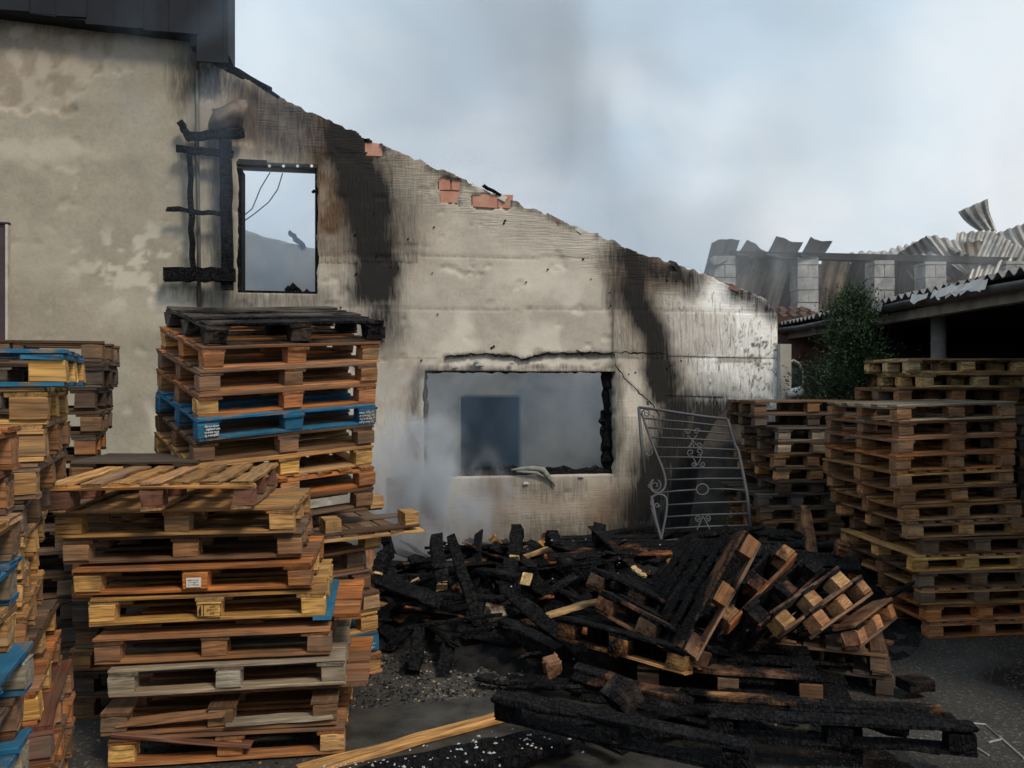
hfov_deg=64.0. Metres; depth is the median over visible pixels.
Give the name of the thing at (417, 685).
sandy grit
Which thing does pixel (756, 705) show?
charred plank
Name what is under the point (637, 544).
wooden pallet
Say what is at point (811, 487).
wooden pallet
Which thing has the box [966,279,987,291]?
foil scrap
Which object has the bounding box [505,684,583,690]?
charred plank
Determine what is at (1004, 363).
wooden pallet
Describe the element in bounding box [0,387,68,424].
wooden pallet
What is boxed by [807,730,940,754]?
charred plank
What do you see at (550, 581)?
charred plank
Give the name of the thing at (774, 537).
charred plank
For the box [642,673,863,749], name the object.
wooden pallet
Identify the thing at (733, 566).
charred plank
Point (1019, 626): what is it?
wooden pallet
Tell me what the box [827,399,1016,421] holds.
wooden pallet
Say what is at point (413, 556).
charred block
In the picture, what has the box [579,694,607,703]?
charred plank
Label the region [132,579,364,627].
wooden pallet
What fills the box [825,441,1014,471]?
wooden pallet
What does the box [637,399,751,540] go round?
wrought iron gate
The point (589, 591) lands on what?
charred plank
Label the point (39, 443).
wooden pallet
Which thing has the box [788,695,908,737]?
charred plank
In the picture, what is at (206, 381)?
wooden pallet
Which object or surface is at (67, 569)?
wooden pallet
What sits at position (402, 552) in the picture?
charred plank
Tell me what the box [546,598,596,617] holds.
charred plank
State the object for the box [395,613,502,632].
charred plank
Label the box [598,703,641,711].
charred plank
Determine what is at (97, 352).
wooden pallet
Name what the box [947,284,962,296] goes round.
foil scrap
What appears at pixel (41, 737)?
wooden pallet
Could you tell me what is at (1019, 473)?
wooden pallet
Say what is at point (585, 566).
wooden pallet
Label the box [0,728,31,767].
wooden pallet
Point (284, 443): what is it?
wooden pallet
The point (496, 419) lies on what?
wall
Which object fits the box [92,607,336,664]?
wooden pallet
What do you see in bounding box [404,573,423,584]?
charred block
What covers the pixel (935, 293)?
foil scrap
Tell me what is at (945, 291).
foil scrap
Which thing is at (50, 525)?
wooden pallet
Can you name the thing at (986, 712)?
gravel
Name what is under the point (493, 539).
charred plank
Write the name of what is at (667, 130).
sky
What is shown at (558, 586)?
charred plank
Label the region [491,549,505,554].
charred plank
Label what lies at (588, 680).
charred plank
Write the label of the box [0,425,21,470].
wooden pallet
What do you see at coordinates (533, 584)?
charred post
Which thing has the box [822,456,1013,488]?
wooden pallet
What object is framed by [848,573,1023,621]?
wooden pallet
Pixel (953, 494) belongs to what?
wooden pallet
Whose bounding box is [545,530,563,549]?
charred block
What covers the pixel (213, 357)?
wooden pallet
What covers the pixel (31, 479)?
wooden pallet
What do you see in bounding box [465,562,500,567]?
charred plank
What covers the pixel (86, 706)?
wooden pallet
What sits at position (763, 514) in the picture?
wooden pallet
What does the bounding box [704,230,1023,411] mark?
burnt building
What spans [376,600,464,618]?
charred plank
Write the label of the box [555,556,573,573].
charred block
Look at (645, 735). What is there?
charred plank
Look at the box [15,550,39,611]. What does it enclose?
wooden pallet
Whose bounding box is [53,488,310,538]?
wooden pallet
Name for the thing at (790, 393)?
plastic pipe
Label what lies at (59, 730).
wooden pallet
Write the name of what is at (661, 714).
charred plank
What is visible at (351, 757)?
pale plank
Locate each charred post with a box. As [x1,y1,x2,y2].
[372,547,394,575]
[381,536,396,553]
[408,626,424,674]
[429,532,448,590]
[499,557,517,594]
[506,524,523,560]
[519,572,550,596]
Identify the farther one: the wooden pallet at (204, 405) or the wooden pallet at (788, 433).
the wooden pallet at (788, 433)
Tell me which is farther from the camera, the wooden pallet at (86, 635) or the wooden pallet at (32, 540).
the wooden pallet at (86, 635)
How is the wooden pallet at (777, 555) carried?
on the wooden pallet at (756, 616)
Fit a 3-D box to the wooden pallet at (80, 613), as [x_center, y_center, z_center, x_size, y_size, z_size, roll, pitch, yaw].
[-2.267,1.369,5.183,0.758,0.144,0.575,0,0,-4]
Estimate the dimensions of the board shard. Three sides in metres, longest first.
0.441 x 0.110 x 0.040 m
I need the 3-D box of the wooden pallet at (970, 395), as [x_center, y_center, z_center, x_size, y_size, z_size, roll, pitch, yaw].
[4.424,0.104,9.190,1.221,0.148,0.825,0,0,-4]
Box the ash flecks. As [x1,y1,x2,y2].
[322,728,583,767]
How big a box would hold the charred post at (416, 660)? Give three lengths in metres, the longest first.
0.382 x 0.107 x 0.085 m
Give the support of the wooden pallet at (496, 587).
on the ash heap
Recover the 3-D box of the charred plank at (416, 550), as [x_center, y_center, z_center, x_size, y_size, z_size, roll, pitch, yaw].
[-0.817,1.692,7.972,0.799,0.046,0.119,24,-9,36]
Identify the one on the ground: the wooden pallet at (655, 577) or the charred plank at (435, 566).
the wooden pallet at (655, 577)
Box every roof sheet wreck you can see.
[958,199,995,231]
[969,229,1023,278]
[996,224,1023,247]
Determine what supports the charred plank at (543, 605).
on the wooden pallet at (595, 596)
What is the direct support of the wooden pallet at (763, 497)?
on the wooden pallet at (763, 514)
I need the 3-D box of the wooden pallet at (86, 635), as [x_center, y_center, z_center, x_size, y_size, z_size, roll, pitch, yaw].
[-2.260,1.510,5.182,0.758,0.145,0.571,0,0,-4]
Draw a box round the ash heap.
[378,550,923,695]
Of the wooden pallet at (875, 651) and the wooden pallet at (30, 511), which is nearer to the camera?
the wooden pallet at (30, 511)
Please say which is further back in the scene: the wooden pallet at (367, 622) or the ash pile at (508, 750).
the wooden pallet at (367, 622)
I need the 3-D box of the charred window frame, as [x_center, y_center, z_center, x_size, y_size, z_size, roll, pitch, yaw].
[-3.288,-1.789,8.627,0.722,1.590,0.128,0,0,-10]
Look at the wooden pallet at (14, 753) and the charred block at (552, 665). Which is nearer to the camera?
the wooden pallet at (14, 753)
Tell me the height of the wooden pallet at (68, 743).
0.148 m
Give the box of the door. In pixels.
[0,226,4,339]
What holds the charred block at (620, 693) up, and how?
on the charred plank at (661, 714)
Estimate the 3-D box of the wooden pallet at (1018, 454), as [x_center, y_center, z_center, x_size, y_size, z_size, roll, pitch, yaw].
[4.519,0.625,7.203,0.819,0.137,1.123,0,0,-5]
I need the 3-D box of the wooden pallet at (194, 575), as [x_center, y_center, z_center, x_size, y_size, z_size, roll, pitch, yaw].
[-1.730,1.030,4.716,1.218,0.149,0.826,0,0,-8]
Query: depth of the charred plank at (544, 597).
6.29 m
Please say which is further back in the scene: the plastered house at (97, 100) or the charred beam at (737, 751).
the plastered house at (97, 100)
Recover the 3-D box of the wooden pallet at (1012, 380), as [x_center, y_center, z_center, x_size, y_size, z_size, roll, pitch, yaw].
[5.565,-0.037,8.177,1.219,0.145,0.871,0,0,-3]
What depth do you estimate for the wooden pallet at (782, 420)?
8.17 m
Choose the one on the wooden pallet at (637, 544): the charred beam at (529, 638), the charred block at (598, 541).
the charred block at (598, 541)
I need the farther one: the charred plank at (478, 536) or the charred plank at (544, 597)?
the charred plank at (478, 536)
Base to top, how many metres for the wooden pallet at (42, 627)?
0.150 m
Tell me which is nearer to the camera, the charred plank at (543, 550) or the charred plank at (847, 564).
the charred plank at (847, 564)
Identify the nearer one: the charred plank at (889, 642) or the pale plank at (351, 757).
the pale plank at (351, 757)
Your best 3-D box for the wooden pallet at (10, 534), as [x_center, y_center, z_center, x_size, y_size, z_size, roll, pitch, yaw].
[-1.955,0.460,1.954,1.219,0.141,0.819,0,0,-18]
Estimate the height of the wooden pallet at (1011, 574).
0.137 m
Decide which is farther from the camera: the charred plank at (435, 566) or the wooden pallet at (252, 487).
the charred plank at (435, 566)
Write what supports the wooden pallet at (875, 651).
on the wooden pallet at (884, 686)
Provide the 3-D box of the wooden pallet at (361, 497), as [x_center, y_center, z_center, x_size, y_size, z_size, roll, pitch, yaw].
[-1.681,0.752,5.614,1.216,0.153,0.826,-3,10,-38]
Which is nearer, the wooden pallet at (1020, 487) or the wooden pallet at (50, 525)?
the wooden pallet at (50, 525)
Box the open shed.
[777,266,1023,424]
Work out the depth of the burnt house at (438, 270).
9.35 m
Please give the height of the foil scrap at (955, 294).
0.107 m
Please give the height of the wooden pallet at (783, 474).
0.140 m
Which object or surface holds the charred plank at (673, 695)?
on the charred block at (620, 693)
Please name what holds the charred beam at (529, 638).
on the charred plank at (535, 654)
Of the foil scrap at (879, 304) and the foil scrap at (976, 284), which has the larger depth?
the foil scrap at (879, 304)
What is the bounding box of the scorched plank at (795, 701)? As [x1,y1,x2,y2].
[705,691,945,714]
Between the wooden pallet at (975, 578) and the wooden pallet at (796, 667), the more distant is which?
the wooden pallet at (975, 578)
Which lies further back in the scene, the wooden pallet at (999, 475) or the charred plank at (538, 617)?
the wooden pallet at (999, 475)
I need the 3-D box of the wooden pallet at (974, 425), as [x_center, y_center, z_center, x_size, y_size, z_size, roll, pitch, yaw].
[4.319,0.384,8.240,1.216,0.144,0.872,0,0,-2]
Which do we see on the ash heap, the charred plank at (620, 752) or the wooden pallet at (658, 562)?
the wooden pallet at (658, 562)
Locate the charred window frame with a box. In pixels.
[163,139,235,289]
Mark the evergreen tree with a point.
(850, 317)
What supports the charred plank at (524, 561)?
on the wooden pallet at (585, 566)
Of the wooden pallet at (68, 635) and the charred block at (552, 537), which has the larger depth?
the charred block at (552, 537)
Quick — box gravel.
[786,618,1023,767]
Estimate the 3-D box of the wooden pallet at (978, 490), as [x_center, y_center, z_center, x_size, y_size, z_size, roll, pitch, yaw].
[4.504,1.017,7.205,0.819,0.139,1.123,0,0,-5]
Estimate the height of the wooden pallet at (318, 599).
0.166 m
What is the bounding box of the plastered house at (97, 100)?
[0,0,234,467]
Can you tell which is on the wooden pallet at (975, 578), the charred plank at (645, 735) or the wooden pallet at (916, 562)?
the wooden pallet at (916, 562)
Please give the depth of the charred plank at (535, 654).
5.34 m
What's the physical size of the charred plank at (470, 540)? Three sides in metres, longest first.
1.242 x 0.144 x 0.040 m
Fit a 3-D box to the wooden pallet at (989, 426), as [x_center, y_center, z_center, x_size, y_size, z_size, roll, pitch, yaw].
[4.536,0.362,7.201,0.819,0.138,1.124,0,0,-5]
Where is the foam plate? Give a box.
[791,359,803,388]
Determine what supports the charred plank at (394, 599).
on the ash heap
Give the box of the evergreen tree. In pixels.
[775,273,924,540]
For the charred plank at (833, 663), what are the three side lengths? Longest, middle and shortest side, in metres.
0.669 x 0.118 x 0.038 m
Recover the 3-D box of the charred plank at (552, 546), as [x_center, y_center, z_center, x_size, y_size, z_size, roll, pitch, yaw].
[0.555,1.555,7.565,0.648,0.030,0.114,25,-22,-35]
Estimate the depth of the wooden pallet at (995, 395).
8.11 m
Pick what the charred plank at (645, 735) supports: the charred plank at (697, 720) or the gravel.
the charred plank at (697, 720)
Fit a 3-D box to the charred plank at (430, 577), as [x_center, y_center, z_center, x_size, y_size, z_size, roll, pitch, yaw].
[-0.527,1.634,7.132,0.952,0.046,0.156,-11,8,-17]
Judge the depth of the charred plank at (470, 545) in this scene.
7.25 m
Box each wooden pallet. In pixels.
[0,340,119,366]
[0,348,85,386]
[0,364,118,387]
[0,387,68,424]
[0,387,113,411]
[0,408,112,434]
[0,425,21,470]
[0,471,14,515]
[0,513,22,561]
[0,555,22,605]
[0,601,16,652]
[0,641,34,726]
[0,695,23,740]
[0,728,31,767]
[10,448,67,499]
[11,489,49,536]
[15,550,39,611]
[15,569,44,641]
[16,417,70,461]
[17,509,47,573]
[22,629,61,726]
[22,659,73,763]
[27,599,58,658]
[28,691,75,767]
[38,514,63,552]
[38,534,72,575]
[38,555,72,598]
[43,579,73,621]
[45,512,55,527]
[48,462,278,511]
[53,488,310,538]
[53,720,74,767]
[56,453,100,480]
[56,609,75,644]
[60,643,74,659]
[63,510,312,564]
[65,431,106,457]
[67,645,128,670]
[70,453,200,483]
[71,580,112,601]
[72,536,324,595]
[72,554,178,577]
[72,601,129,624]
[73,670,108,694]
[73,682,112,718]
[74,625,133,648]
[88,559,338,626]
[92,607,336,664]
[95,539,163,554]
[100,665,343,736]
[107,619,351,697]
[108,687,352,766]
[122,513,147,517]
[123,489,201,493]
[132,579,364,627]
[144,636,373,695]
[154,431,373,482]
[155,390,377,441]
[155,411,373,461]
[156,346,377,393]
[156,368,376,417]
[159,326,379,369]
[164,306,385,345]
[195,451,375,493]
[208,462,373,515]
[235,493,423,542]
[323,537,380,556]
[323,541,364,573]
[331,560,370,589]
[350,611,377,635]
[350,619,378,651]
[361,587,379,612]
[369,650,382,674]
[380,560,448,602]
[479,554,629,582]
[494,583,592,599]
[541,593,617,632]
[543,534,672,563]
[553,544,588,586]
[557,613,741,674]
[586,568,711,627]
[593,589,738,669]
[634,525,727,567]
[634,530,760,660]
[637,642,822,698]
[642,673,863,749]
[650,559,704,611]
[699,603,888,675]
[705,706,979,757]
[707,542,796,642]
[721,481,835,507]
[723,553,825,665]
[725,517,840,541]
[727,399,867,413]
[727,411,856,426]
[727,495,840,520]
[728,506,844,534]
[733,446,852,467]
[737,458,853,481]
[738,566,852,665]
[741,426,854,440]
[741,435,855,454]
[741,470,852,494]
[748,557,885,615]
[752,574,872,666]
[774,597,897,655]
[778,637,893,697]
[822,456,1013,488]
[825,413,1016,438]
[825,427,1016,454]
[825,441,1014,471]
[826,471,1016,504]
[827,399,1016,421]
[829,486,1021,521]
[836,501,1023,538]
[839,389,974,398]
[841,528,1023,571]
[846,374,969,386]
[847,544,1023,587]
[848,516,1023,554]
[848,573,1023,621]
[854,387,1019,401]
[860,558,1023,604]
[864,358,1023,373]
[877,373,1023,387]
[891,402,1023,415]
[892,590,1023,638]
[931,422,980,427]
[931,438,979,442]
[968,472,1023,500]
[969,444,1023,468]
[969,458,1023,484]
[970,415,1023,435]
[970,430,1023,451]
[970,487,1023,516]
[984,362,1009,370]
[989,377,1021,384]
[992,387,1023,401]
[1000,572,1014,577]
[1008,605,1021,628]
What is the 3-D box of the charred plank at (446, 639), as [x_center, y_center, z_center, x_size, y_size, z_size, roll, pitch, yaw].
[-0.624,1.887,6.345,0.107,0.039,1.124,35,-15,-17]
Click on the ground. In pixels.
(90, 750)
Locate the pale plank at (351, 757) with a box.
[296,713,503,767]
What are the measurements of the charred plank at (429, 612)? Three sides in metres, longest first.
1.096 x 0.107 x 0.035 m
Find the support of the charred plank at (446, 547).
on the charred plank at (483, 548)
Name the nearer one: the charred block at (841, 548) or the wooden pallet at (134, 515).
the wooden pallet at (134, 515)
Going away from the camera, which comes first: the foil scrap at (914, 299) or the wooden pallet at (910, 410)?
the wooden pallet at (910, 410)
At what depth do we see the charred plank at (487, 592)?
6.72 m
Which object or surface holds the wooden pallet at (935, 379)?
on the wooden pallet at (954, 393)
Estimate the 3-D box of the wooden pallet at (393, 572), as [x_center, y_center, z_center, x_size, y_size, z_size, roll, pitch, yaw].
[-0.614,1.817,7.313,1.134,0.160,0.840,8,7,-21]
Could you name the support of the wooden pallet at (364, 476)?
on the wooden pallet at (361, 497)
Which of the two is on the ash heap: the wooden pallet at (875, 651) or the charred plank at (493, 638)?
the charred plank at (493, 638)
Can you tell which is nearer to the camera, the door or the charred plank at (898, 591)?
the charred plank at (898, 591)
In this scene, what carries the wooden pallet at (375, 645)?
on the wooden pallet at (375, 660)
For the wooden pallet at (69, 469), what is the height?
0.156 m
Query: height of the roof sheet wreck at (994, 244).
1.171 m
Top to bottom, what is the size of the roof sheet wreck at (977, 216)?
0.680 m
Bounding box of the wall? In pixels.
[245,230,603,471]
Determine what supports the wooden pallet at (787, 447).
on the wooden pallet at (777, 460)
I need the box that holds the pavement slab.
[320,690,697,767]
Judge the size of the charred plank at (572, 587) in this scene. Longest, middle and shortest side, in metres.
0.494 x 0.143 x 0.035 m
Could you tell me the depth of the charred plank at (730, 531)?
6.99 m
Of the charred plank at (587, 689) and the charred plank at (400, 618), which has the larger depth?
the charred plank at (400, 618)
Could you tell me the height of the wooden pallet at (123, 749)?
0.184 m
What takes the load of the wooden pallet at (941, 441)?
on the wooden pallet
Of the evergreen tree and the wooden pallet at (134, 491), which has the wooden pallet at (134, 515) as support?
the wooden pallet at (134, 491)
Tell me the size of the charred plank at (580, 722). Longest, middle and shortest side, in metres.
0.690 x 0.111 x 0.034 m
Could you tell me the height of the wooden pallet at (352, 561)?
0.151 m
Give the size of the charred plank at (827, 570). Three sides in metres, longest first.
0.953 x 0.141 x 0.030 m
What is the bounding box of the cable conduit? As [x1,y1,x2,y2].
[195,70,200,306]
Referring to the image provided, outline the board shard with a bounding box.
[799,505,817,551]
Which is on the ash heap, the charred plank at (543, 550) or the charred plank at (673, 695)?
the charred plank at (543, 550)
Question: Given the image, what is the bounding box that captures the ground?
[68,522,1023,767]
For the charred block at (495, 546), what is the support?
on the charred plank at (435, 566)
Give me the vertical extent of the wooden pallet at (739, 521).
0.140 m
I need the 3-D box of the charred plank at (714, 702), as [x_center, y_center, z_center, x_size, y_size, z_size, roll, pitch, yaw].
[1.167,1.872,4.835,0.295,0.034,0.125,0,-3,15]
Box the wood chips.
[97,651,776,763]
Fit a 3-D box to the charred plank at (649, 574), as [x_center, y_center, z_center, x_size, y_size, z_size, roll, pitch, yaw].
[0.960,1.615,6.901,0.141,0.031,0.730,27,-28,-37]
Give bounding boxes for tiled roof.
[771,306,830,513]
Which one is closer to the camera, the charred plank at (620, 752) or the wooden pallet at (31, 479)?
the wooden pallet at (31, 479)
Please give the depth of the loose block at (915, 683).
5.18 m
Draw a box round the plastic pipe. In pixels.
[787,387,803,397]
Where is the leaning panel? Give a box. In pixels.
[689,410,742,526]
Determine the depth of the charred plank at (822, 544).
6.73 m
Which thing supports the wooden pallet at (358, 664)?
on the wooden pallet at (116, 714)
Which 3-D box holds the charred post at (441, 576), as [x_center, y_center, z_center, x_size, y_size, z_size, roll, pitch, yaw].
[-0.628,1.515,6.996,0.137,0.105,0.567,0,39,-11]
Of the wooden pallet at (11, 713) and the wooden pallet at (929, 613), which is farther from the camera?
the wooden pallet at (929, 613)
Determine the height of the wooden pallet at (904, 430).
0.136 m
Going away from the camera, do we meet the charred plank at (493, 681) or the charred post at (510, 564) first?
the charred plank at (493, 681)
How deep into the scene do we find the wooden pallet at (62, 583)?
5.33 m
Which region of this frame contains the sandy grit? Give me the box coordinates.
[263,653,522,746]
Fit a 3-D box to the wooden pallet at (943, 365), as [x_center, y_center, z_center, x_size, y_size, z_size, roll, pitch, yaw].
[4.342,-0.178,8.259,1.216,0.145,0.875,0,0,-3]
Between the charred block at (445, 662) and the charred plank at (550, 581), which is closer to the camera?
the charred block at (445, 662)
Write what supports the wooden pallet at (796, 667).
on the wooden pallet at (834, 686)
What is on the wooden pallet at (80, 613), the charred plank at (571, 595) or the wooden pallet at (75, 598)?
the wooden pallet at (75, 598)
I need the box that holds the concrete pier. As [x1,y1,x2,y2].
[777,344,790,398]
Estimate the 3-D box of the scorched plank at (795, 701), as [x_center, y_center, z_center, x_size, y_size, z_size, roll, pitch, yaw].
[1.671,1.717,4.410,1.228,0.032,0.118,0,0,9]
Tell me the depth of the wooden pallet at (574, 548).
7.54 m
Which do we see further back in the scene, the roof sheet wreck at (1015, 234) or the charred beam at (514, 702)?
the roof sheet wreck at (1015, 234)
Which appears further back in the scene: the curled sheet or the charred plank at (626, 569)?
the curled sheet
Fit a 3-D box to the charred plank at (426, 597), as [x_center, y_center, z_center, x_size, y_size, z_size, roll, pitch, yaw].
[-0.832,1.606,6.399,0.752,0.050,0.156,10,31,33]
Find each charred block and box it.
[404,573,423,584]
[407,554,424,565]
[436,642,454,677]
[451,581,462,592]
[484,602,507,621]
[489,543,507,554]
[504,605,515,617]
[522,618,541,631]
[542,652,561,678]
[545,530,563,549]
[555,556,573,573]
[591,522,606,547]
[599,673,645,714]
[831,539,850,557]
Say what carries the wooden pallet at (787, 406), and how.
on the wooden pallet at (782, 420)
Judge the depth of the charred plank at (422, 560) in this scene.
7.42 m
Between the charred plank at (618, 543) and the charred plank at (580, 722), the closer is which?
the charred plank at (580, 722)
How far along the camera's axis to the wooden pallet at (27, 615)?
3.37 m
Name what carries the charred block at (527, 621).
on the ash heap
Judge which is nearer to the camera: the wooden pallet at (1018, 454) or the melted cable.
the melted cable
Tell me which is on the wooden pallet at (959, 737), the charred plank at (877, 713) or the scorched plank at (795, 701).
the charred plank at (877, 713)
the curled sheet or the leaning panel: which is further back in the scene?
the leaning panel
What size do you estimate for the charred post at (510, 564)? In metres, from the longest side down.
0.475 x 0.142 x 0.108 m
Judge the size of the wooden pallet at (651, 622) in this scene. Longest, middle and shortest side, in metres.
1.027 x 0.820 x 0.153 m
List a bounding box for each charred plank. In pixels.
[364,549,383,601]
[371,573,444,609]
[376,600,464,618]
[377,577,419,630]
[377,583,493,612]
[378,589,507,602]
[378,619,391,621]
[378,623,396,640]
[380,544,414,558]
[380,601,428,623]
[381,604,428,651]
[382,596,415,602]
[389,603,467,624]
[394,562,417,570]
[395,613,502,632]
[397,570,408,573]
[398,661,408,674]
[400,539,430,556]
[403,605,487,624]
[404,555,500,584]
[410,551,472,565]
[419,618,459,648]
[424,543,507,549]
[427,546,489,554]
[428,551,524,569]
[443,541,521,565]
[447,533,482,627]
[456,624,578,661]
[460,572,578,641]
[462,542,476,549]
[464,538,543,557]
[465,542,527,557]
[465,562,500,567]
[467,566,521,581]
[471,529,482,588]
[474,676,535,686]
[483,595,553,611]
[484,590,514,618]
[489,534,518,569]
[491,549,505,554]
[494,541,535,567]
[494,554,505,584]
[504,588,606,668]
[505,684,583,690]
[506,578,568,618]
[508,709,597,726]
[517,649,565,658]
[520,573,577,588]
[523,546,583,594]
[523,547,551,558]
[527,539,542,554]
[529,675,600,694]
[531,678,580,691]
[538,533,545,546]
[543,543,573,551]
[546,552,601,558]
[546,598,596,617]
[548,599,594,615]
[555,589,615,593]
[560,589,621,613]
[565,568,580,601]
[569,671,606,687]
[571,662,694,706]
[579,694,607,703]
[582,627,610,637]
[582,726,628,755]
[587,526,649,578]
[597,539,625,551]
[598,550,640,560]
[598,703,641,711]
[609,581,614,589]
[616,565,638,576]
[618,606,627,611]
[623,572,653,577]
[631,565,646,577]
[632,706,708,719]
[636,705,706,726]
[640,718,705,739]
[679,687,707,699]
[681,677,781,686]
[684,688,793,696]
[693,697,734,704]
[696,538,852,547]
[698,525,764,537]
[698,673,746,679]
[720,553,742,580]
[727,527,803,538]
[735,703,772,707]
[755,544,861,571]
[766,705,786,708]
[767,534,832,552]
[786,706,956,719]
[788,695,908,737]
[799,568,831,581]
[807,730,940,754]
[813,660,853,666]
[879,581,915,599]
[886,639,894,645]
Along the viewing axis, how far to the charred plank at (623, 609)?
6.21 m
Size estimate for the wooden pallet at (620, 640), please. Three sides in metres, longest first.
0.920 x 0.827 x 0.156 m
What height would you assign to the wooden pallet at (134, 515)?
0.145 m
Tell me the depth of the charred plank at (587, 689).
5.14 m
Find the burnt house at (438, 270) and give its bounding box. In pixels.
[198,62,777,563]
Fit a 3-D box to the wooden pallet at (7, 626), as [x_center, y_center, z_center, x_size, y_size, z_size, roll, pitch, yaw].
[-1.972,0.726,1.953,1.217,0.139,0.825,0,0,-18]
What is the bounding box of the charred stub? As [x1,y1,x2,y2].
[177,119,193,141]
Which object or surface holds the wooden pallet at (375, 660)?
on the ground
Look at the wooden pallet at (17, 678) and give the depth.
2.43 m
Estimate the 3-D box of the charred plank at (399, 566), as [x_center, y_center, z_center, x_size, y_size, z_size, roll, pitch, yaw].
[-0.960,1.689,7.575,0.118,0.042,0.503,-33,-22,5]
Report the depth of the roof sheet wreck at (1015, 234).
15.62 m
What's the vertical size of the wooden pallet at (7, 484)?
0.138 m
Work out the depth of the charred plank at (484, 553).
7.26 m
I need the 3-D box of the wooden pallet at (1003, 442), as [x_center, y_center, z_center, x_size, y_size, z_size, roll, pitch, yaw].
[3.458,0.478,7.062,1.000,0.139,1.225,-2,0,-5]
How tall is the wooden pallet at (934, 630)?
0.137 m
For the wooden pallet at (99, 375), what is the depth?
5.35 m
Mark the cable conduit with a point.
(198, 183)
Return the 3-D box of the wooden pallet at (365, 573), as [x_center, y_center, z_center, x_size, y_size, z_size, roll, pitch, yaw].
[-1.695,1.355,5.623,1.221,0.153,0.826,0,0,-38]
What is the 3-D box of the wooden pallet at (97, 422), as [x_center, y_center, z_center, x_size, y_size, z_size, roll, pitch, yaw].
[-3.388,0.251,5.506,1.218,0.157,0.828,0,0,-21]
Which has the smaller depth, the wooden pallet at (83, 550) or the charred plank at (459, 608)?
the wooden pallet at (83, 550)
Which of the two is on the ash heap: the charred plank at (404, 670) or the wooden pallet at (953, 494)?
the charred plank at (404, 670)
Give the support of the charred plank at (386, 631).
on the ash heap
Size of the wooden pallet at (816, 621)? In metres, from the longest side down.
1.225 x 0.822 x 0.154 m
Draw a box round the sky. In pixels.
[235,0,1023,273]
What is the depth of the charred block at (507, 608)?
6.38 m
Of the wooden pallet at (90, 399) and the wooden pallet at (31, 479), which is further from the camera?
the wooden pallet at (90, 399)
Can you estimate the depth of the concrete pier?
9.88 m
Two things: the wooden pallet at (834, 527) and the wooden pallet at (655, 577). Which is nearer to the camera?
the wooden pallet at (655, 577)
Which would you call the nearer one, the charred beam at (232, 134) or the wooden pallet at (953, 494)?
the wooden pallet at (953, 494)
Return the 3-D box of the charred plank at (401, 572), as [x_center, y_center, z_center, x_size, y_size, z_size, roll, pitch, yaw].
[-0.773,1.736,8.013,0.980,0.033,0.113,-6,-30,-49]
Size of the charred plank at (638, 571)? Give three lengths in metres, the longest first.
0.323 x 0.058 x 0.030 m
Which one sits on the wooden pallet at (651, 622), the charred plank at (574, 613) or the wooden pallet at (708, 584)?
the wooden pallet at (708, 584)
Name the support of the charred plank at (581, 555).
on the wooden pallet at (637, 544)
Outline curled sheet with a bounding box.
[208,99,247,131]
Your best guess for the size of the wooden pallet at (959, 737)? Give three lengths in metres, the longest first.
1.323 x 0.156 x 0.140 m
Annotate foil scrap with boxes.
[872,302,882,312]
[910,293,927,303]
[930,288,941,299]
[939,284,961,296]
[945,285,966,298]
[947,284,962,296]
[960,279,982,295]
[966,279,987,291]
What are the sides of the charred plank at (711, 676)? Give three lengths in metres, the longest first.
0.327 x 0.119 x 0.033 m
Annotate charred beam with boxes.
[189,128,244,140]
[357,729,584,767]
[490,694,627,727]
[491,689,755,767]
[498,618,564,659]
[588,523,648,534]
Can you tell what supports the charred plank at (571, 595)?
on the ash heap
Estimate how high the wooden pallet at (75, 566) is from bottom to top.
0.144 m
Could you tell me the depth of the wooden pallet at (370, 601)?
5.64 m
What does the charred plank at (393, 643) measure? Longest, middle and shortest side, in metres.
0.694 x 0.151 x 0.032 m
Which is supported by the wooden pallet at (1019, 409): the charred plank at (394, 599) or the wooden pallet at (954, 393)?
the wooden pallet at (954, 393)
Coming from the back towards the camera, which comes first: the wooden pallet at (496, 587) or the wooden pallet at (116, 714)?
the wooden pallet at (496, 587)
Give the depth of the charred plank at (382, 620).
6.38 m
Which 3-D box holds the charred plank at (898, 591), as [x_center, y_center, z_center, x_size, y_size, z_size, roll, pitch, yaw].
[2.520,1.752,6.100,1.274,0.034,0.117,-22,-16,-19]
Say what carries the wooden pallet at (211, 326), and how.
on the wooden pallet at (213, 357)
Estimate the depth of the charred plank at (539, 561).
7.43 m
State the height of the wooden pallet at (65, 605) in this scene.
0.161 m
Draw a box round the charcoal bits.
[72,646,849,763]
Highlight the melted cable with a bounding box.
[974,722,1023,758]
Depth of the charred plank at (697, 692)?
4.83 m
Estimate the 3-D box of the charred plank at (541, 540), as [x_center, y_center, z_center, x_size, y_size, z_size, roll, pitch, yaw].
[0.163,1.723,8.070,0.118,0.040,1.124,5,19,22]
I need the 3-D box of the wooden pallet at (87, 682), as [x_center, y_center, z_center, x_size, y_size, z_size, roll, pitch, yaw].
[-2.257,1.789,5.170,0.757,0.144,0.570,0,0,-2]
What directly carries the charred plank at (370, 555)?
on the ash heap
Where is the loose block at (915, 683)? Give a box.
[895,674,935,693]

